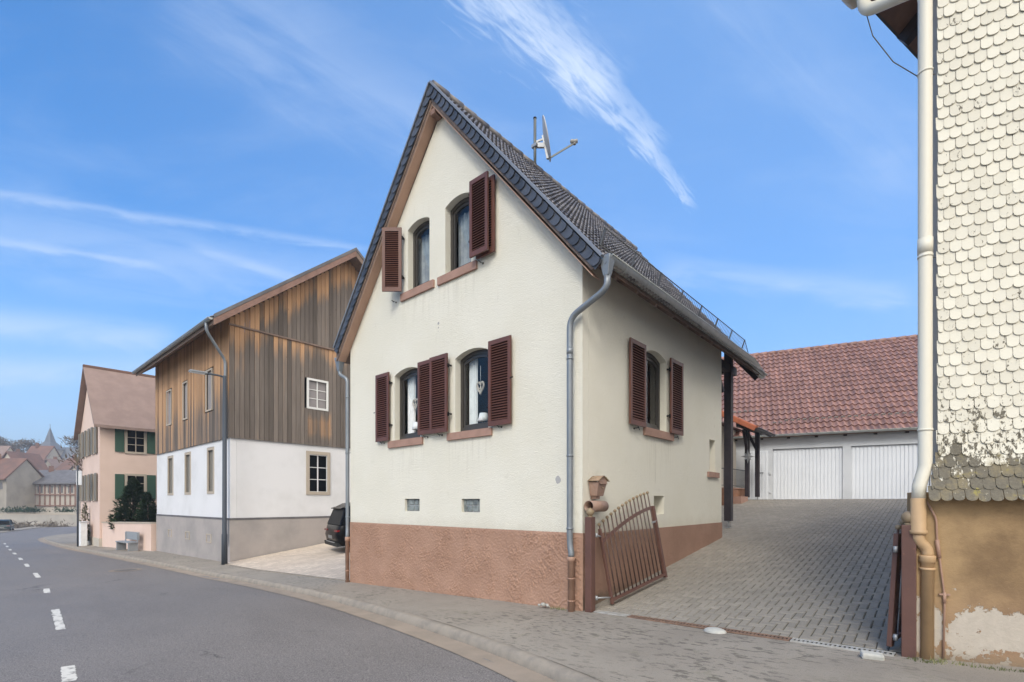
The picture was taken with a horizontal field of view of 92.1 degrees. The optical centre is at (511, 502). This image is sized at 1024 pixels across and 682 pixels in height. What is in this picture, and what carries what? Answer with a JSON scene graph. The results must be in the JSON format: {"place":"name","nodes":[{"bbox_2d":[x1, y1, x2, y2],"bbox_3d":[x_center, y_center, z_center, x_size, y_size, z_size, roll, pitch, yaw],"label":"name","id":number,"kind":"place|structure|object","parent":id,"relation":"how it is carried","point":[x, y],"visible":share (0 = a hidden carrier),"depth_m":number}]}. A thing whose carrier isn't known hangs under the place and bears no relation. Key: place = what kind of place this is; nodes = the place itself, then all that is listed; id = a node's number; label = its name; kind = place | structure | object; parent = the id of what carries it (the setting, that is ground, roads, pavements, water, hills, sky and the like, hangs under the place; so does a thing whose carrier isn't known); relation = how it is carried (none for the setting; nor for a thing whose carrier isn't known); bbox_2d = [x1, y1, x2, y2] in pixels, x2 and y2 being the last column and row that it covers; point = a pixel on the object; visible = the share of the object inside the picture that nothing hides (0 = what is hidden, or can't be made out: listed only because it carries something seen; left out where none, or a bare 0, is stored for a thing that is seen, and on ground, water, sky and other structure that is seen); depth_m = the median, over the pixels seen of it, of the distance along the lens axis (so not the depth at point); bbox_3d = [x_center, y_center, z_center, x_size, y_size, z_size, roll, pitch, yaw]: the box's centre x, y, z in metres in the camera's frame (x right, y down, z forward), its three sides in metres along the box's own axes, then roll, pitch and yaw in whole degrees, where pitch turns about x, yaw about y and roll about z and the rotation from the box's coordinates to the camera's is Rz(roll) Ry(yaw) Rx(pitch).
{"place":"outdoors","nodes":[
{"label":"outdoors","id":0,"kind":"place"},
{"bbox_2d":[0,526,43,532],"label":"pavement","id":1,"kind":"structure","parent":0,"point":[15,529],"depth_m":66.96},
{"bbox_2d":[0,526,515,681],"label":"road","id":2,"kind":"structure","parent":0,"point":[145,623],"depth_m":7.03},
{"bbox_2d":[0,519,14,530],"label":"parked car","id":3,"kind":"object","parent":2,"relation":"on","point":[6,524],"visible":0.99,"depth_m":60.56},
{"bbox_2d":[51,609,65,629],"bbox_3d":[-7.860,2.001,8.538,2.715,0.109,0.317,0,0,41],"label":"lane marking","id":4,"kind":"object","parent":2,"relation":"on","point":[58,620],"visible":1,"depth_m":8.42},
{"bbox_2d":[60,665,77,681],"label":"lane marking","id":5,"kind":"object","parent":2,"relation":"on","point":[68,673],"visible":1,"depth_m":5.25},
{"bbox_2d":[109,568,140,571],"bbox_3d":[-13.010,2.270,16.605,0.900,0.018,0.900,0,0,41],"label":"manhole cover","id":6,"kind":"object","parent":2,"relation":"on","point":[120,570],"visible":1,"depth_m":16.52},
{"bbox_2d":[38,537,556,681],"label":"gutter channel","id":7,"kind":"object","parent":2,"relation":"on","point":[510,670],"visible":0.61,"depth_m":6.68},
{"bbox_2d":[43,533,601,681],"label":"kerb","id":8,"kind":"structure","parent":2,"relation":"on","point":[557,672],"depth_m":6.71},
{"bbox_2d":[228,543,349,579],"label":"yard paving","id":9,"kind":"structure","parent":0,"point":[324,560],"depth_m":16.10},
{"bbox_2d":[324,502,349,546],"bbox_3d":[-4.484,0.670,18.401,4.572,1.695,2.131,-8,5,-33],"label":"parked car","id":10,"kind":"object","parent":9,"relation":"on","point":[335,532],"visible":0.17,"depth_m":16.83},
{"bbox_2d":[14,528,602,681],"bbox_3d":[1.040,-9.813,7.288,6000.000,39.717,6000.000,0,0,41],"label":"ground","id":11,"kind":"structure","parent":0,"point":[437,621],"depth_m":8.00},
{"bbox_2d":[0,446,14,457],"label":"house","id":12,"kind":"structure","parent":11,"relation":"on","point":[3,449],"depth_m":143.26},
{"bbox_2d":[0,436,22,450],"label":"tree","id":13,"kind":"object","parent":11,"relation":"on","point":[12,444],"visible":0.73,"depth_m":165.28},
{"bbox_2d":[0,454,43,513],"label":"house","id":14,"kind":"structure","parent":11,"relation":"on","point":[19,477],"depth_m":100.72},
{"bbox_2d":[2,449,47,469],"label":"house","id":15,"kind":"structure","parent":11,"relation":"on","point":[37,461],"depth_m":130.00},
{"bbox_2d":[14,438,44,452],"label":"tree","id":16,"kind":"object","parent":11,"relation":"on","point":[27,444],"visible":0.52,"depth_m":174.35},
{"bbox_2d":[0,514,80,525],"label":"boundary wall","id":17,"kind":"structure","parent":11,"relation":"on","point":[46,518],"depth_m":86.06},
{"bbox_2d":[0,504,80,512],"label":"scrub","id":18,"kind":"object","parent":11,"relation":"on","point":[36,509],"visible":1,"depth_m":89.50},
{"bbox_2d":[13,519,73,527],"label":"scrub","id":19,"kind":"object","parent":11,"relation":"on","point":[24,525],"visible":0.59,"depth_m":81.82},
{"bbox_2d":[26,443,62,459],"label":"house","id":20,"kind":"structure","parent":11,"relation":"on","point":[48,452],"depth_m":153.13},
{"bbox_2d":[44,457,63,468],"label":"house","id":21,"kind":"structure","parent":11,"relation":"on","point":[54,462],"depth_m":138.65},
{"bbox_2d":[32,466,80,513],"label":"house","id":22,"kind":"structure","parent":11,"relation":"on","point":[54,488],"depth_m":103.97},
{"bbox_2d":[40,428,77,459],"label":"church","id":23,"kind":"structure","parent":11,"relation":"on","point":[51,441],"depth_m":250.85},
{"bbox_2d":[54,455,80,469],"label":"house","id":24,"kind":"structure","parent":11,"relation":"on","point":[65,465],"depth_m":133.62},
{"bbox_2d":[58,436,77,451],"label":"tree","id":25,"kind":"object","parent":11,"relation":"on","point":[70,443],"visible":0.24,"depth_m":148.51},
{"bbox_2d":[58,444,84,470],"bbox_3d":[-27.147,-0.867,32.568,4.456,6.868,5.346,0,0,41],"label":"tree","id":26,"kind":"object","parent":11,"relation":"on","point":[76,459],"visible":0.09,"depth_m":30.96},
{"bbox_2d":[68,465,80,469],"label":"house","id":27,"kind":"structure","parent":11,"relation":"on","point":[72,468],"depth_m":111.93},
{"bbox_2d":[76,465,81,546],"bbox_3d":[-24.527,0.239,27.948,0.260,4.700,0.230,0,0,41],"label":"sign pole","id":28,"kind":"object","parent":11,"relation":"on","point":[78,477],"visible":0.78,"depth_m":27.93},
{"bbox_2d":[79,502,90,540],"bbox_3d":[-25.302,1.276,29.252,0.888,2.666,0.816,0,0,41],"label":"shrub","id":29,"kind":"object","parent":11,"relation":"on","point":[84,511],"visible":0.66,"depth_m":29.24},
{"bbox_2d":[73,364,168,546],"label":"pink house","id":30,"kind":"structure","parent":11,"relation":"on","point":[114,432],"depth_m":28.85},
{"bbox_2d":[125,430,146,454],"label":"window","id":31,"kind":"structure","parent":30,"relation":"in","point":[135,441],"depth_m":28.70},
{"bbox_2d":[125,474,146,492],"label":"window","id":32,"kind":"structure","parent":30,"relation":"in","point":[142,478],"depth_m":28.90},
{"bbox_2d":[105,477,148,529],"bbox_3d":[-21.142,0.634,27.682,2.698,4.180,2.666,0,0,41],"label":"conifer","id":33,"kind":"object","parent":11,"relation":"on","point":[132,491],"visible":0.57,"depth_m":27.22},
{"bbox_2d":[115,531,139,550],"bbox_3d":[-18.975,1.915,24.334,1.742,0.930,0.653,0,0,41],"label":"bench","id":34,"kind":"object","parent":11,"relation":"on","point":[132,545],"visible":0.93,"depth_m":24.30},
{"bbox_2d":[101,522,155,552],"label":"garden wall","id":35,"kind":"structure","parent":11,"relation":"on","point":[146,541],"depth_m":25.10},
{"bbox_2d":[132,491,156,521],"bbox_3d":[-19.492,1.020,26.479,1.794,3.311,1.710,0,0,41],"label":"conifer","id":36,"kind":"object","parent":11,"relation":"on","point":[150,513],"visible":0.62,"depth_m":26.30},
{"bbox_2d":[188,369,227,564],"bbox_3d":[-10.316,-1.135,16.759,0.652,6.669,1.034,0,0,41],"label":"street lamp","id":37,"kind":"object","parent":11,"relation":"on","point":[224,548],"visible":0.95,"depth_m":16.87},
{"bbox_2d":[132,247,364,561],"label":"timber clad house","id":38,"kind":"structure","parent":11,"relation":"on","point":[274,363],"depth_m":19.25},
{"bbox_2d":[166,389,171,425],"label":"window","id":39,"kind":"structure","parent":38,"relation":"in","point":[168,395],"depth_m":22.44},
{"bbox_2d":[167,456,172,494],"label":"window","id":40,"kind":"structure","parent":38,"relation":"in","point":[169,457],"depth_m":22.51},
{"bbox_2d":[182,380,187,419],"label":"window","id":41,"kind":"structure","parent":38,"relation":"in","point":[186,385],"depth_m":20.91},
{"bbox_2d":[184,452,190,494],"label":"window","id":42,"kind":"structure","parent":38,"relation":"in","point":[188,454],"depth_m":20.80},
{"bbox_2d":[205,368,213,411],"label":"window","id":43,"kind":"structure","parent":38,"relation":"in","point":[210,377],"depth_m":18.88},
{"bbox_2d":[207,447,213,493],"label":"window","id":44,"kind":"structure","parent":38,"relation":"in","point":[211,491],"depth_m":18.95},
{"bbox_2d":[307,377,327,410],"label":"window","id":45,"kind":"structure","parent":38,"relation":"in","point":[317,392],"depth_m":19.91},
{"bbox_2d":[310,455,326,491],"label":"window","id":46,"kind":"structure","parent":38,"relation":"in","point":[318,463],"depth_m":20.03},
{"bbox_2d":[220,563,349,581],"bbox_3d":[-6.939,2.009,14.367,8.468,0.354,0.070,0,0,41],"label":"yard edging","id":47,"kind":"object","parent":11,"relation":"on","point":[288,573],"visible":0.51,"depth_m":13.62},
{"bbox_2d":[538,602,549,606],"bbox_3d":[0.494,1.577,7.607,0.177,0.074,0.115,0,0,41],"label":"rubble","id":48,"kind":"object","parent":11,"relation":"on","point":[544,604],"visible":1,"depth_m":7.58},
{"bbox_2d":[333,80,767,611],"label":"cream house","id":49,"kind":"structure","parent":11,"relation":"on","point":[592,341],"depth_m":9.01},
{"bbox_2d":[400,368,419,439],"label":"window","id":50,"kind":"structure","parent":49,"relation":"in","point":[413,372],"depth_m":10.42},
{"bbox_2d":[408,376,415,433],"bbox_3d":[-2.133,-2.010,10.445,0.235,1.380,0.048,0,0,41],"label":"curtain","id":51,"kind":"object","parent":49,"relation":"hanging from","point":[411,397],"visible":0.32,"depth_m":10.43},
{"bbox_2d":[412,385,416,410],"bbox_3d":[-2.008,-2.181,10.281,0.204,0.539,0.039,0,0,41],"label":"heart ornament","id":52,"kind":"object","parent":49,"relation":"hanging from","point":[415,404],"visible":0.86,"depth_m":10.28},
{"bbox_2d":[412,422,416,429],"bbox_3d":[-1.972,-1.530,10.276,0.220,0.280,0.220,0,0,41],"label":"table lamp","id":53,"kind":"object","parent":49,"relation":"attached to","point":[414,426],"visible":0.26,"depth_m":10.20},
{"bbox_2d":[413,220,429,287],"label":"window","id":54,"kind":"structure","parent":49,"relation":"in","point":[424,226],"depth_m":10.13},
{"bbox_2d":[419,233,429,284],"bbox_3d":[-1.649,-4.890,10.045,0.880,1.220,0.052,0,0,41],"label":"curtain","id":55,"kind":"object","parent":49,"relation":"hanging from","point":[424,259],"visible":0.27,"depth_m":10.19},
{"bbox_2d":[451,197,469,270],"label":"window","id":56,"kind":"structure","parent":49,"relation":"in","point":[464,202],"depth_m":9.37},
{"bbox_2d":[459,211,470,266],"bbox_3d":[-0.727,-4.880,9.231,0.820,1.240,0.050,0,0,41],"label":"curtain","id":57,"kind":"object","parent":49,"relation":"hanging from","point":[464,258],"visible":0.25,"depth_m":9.36},
{"bbox_2d":[469,359,477,424],"bbox_3d":[-0.725,-2.010,9.204,0.220,1.380,0.050,0,0,41],"label":"curtain","id":58,"kind":"object","parent":49,"relation":"hanging from","point":[473,392],"visible":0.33,"depth_m":9.18},
{"bbox_2d":[461,349,487,430],"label":"window","id":59,"kind":"structure","parent":49,"relation":"in","point":[482,353],"depth_m":9.18},
{"bbox_2d":[476,366,484,394],"bbox_3d":[-0.575,-2.231,9.018,0.204,0.539,0.039,0,0,41],"label":"heart ornament","id":60,"kind":"object","parent":49,"relation":"hanging from","point":[480,389],"visible":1,"depth_m":9.01},
{"bbox_2d":[478,413,487,421],"bbox_3d":[-0.521,-1.490,8.996,0.220,0.280,0.220,0,0,41],"label":"table lamp","id":61,"kind":"object","parent":49,"relation":"attached to","point":[482,417],"visible":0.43,"depth_m":8.92},
{"bbox_2d":[531,115,577,163],"bbox_3d":[0.971,-8.340,11.531,0.852,1.380,0.870,0,0,41],"label":"satellite dish","id":62,"kind":"object","parent":49,"relation":"on","point":[539,144],"visible":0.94,"depth_m":11.54},
{"bbox_2d":[584,501,608,511],"bbox_3d":[1.254,0.055,7.386,0.193,0.166,0.430,0,0,41],"label":"newspaper tube","id":63,"kind":"object","parent":49,"relation":"attached to","point":[599,506],"visible":0.99,"depth_m":7.33},
{"bbox_2d":[588,476,609,498],"bbox_3d":[1.301,-0.230,7.424,0.213,0.349,0.310,0,0,41],"label":"mailbox","id":64,"kind":"object","parent":49,"relation":"attached to","point":[596,490],"visible":1,"depth_m":7.37},
{"bbox_2d":[646,352,659,429],"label":"window","id":65,"kind":"structure","parent":49,"relation":"in","point":[649,357],"depth_m":9.50},
{"bbox_2d":[585,508,594,612],"bbox_3d":[1.143,0.863,7.224,0.124,1.574,0.122,0,0,41],"label":"gate post","id":66,"kind":"object","parent":11,"relation":"on","point":[590,563],"visible":0.89,"depth_m":7.18},
{"bbox_2d":[595,491,667,603],"bbox_3d":[1.908,0.662,7.915,0.382,1.723,1.930,0,0,41],"label":"gate leaf","id":67,"kind":"object","parent":66,"relation":"attached to","point":[663,574],"visible":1,"depth_m":7.98},
{"bbox_2d":[722,421,740,487],"bbox_3d":[7.063,-1.650,20.474,3.800,4.900,3.650,0,0,41],"label":"annex","id":68,"kind":"object","parent":11,"relation":"on","point":[735,429],"visible":0.04,"depth_m":20.25},
{"bbox_2d":[722,411,774,499],"bbox_3d":[8.455,-1.832,18.254,1.907,3.519,2.558,0,0,41],"label":"entrance porch","id":69,"kind":"object","parent":11,"relation":"on","point":[746,427],"visible":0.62,"depth_m":18.21},
{"bbox_2d":[740,450,754,462],"bbox_3d":[8.585,-2.020,17.967,0.405,1.220,0.357,0,0,41],"label":"star ornament","id":70,"kind":"object","parent":69,"relation":"hanging from","point":[747,456],"visible":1,"depth_m":17.95},
{"bbox_2d":[722,334,931,499],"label":"garage building","id":71,"kind":"structure","parent":11,"relation":"on","point":[840,421],"depth_m":19.93},
{"bbox_2d":[748,451,767,499],"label":"side door","id":72,"kind":"structure","parent":71,"relation":"in","point":[763,454],"depth_m":20.15},
{"bbox_2d":[773,447,841,498],"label":"garage door","id":73,"kind":"structure","parent":71,"relation":"in","point":[804,473],"depth_m":19.56},
{"bbox_2d":[851,444,928,498],"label":"garage door","id":74,"kind":"structure","parent":71,"relation":"in","point":[879,471],"depth_m":18.53},
{"bbox_2d":[860,650,884,660],"bbox_3d":[3.447,1.468,4.723,0.180,0.065,0.110,3,7,24],"label":"stone block","id":75,"kind":"object","parent":11,"relation":"on","point":[870,655],"depth_m":4.69},
{"bbox_2d":[901,511,916,657],"bbox_3d":[3.841,0.816,4.772,0.124,1.469,0.122,0,0,41],"label":"gate post","id":76,"kind":"object","parent":11,"relation":"on","point":[908,597],"visible":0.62,"depth_m":4.73},
{"bbox_2d":[886,520,903,646],"bbox_3d":[4.474,0.602,5.365,0.525,1.669,1.696,0,0,41],"label":"gate leaf","id":77,"kind":"object","parent":76,"relation":"attached to","point":[893,634],"visible":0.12,"depth_m":4.91},
{"bbox_2d":[841,0,1023,666],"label":"shingled house","id":78,"kind":"structure","parent":11,"relation":"on","point":[966,510],"depth_m":4.53},
{"bbox_2d":[0,0,917,452],"label":"sky","id":79,"kind":"structure","parent":0,"point":[166,165]},
{"bbox_2d":[46,533,1023,681],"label":"pavement","id":80,"kind":"structure","parent":0,"point":[606,647],"depth_m":5.33},
{"bbox_2d":[79,521,87,545],"bbox_3d":[-24.952,1.822,28.689,0.760,1.450,0.360,0,0,41],"label":"utility cabinet","id":81,"kind":"object","parent":80,"relation":"on","point":[82,533],"visible":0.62,"depth_m":28.48},
{"bbox_2d":[594,610,895,656],"bbox_3d":[2.477,1.548,6.000,3.465,0.152,0.266,0,0,41],"label":"drain channel","id":82,"kind":"object","parent":80,"relation":"in","point":[803,641],"visible":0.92,"depth_m":5.65},
{"bbox_2d":[704,627,726,633],"bbox_3d":[2.434,1.545,5.912,0.264,0.097,0.207,0,0,41],"label":"door stop","id":83,"kind":"object","parent":82,"relation":"on","point":[714,630],"depth_m":5.85},
{"bbox_2d":[551,606,976,667],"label":"weeds","id":84,"kind":"object","parent":80,"relation":"on","point":[943,661],"visible":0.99,"depth_m":4.55},
{"bbox_2d":[906,657,1023,672],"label":"moss","id":85,"kind":"object","parent":80,"relation":"on","point":[991,667],"visible":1,"depth_m":4.37},
{"bbox_2d":[595,499,906,653],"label":"driveway","id":86,"kind":"structure","parent":0,"point":[763,517],"depth_m":8.06},
{"bbox_2d":[722,487,747,505],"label":"entrance steps","id":87,"kind":"structure","parent":86,"relation":"on","point":[739,497],"depth_m":17.66},
{"bbox_2d":[722,468,744,487],"bbox_3d":[7.970,-0.889,18.350,0.786,0.698,1.939,0,0,41],"label":"railing","id":88,"kind":"object","parent":87,"relation":"on","point":[741,480],"visible":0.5,"depth_m":18.14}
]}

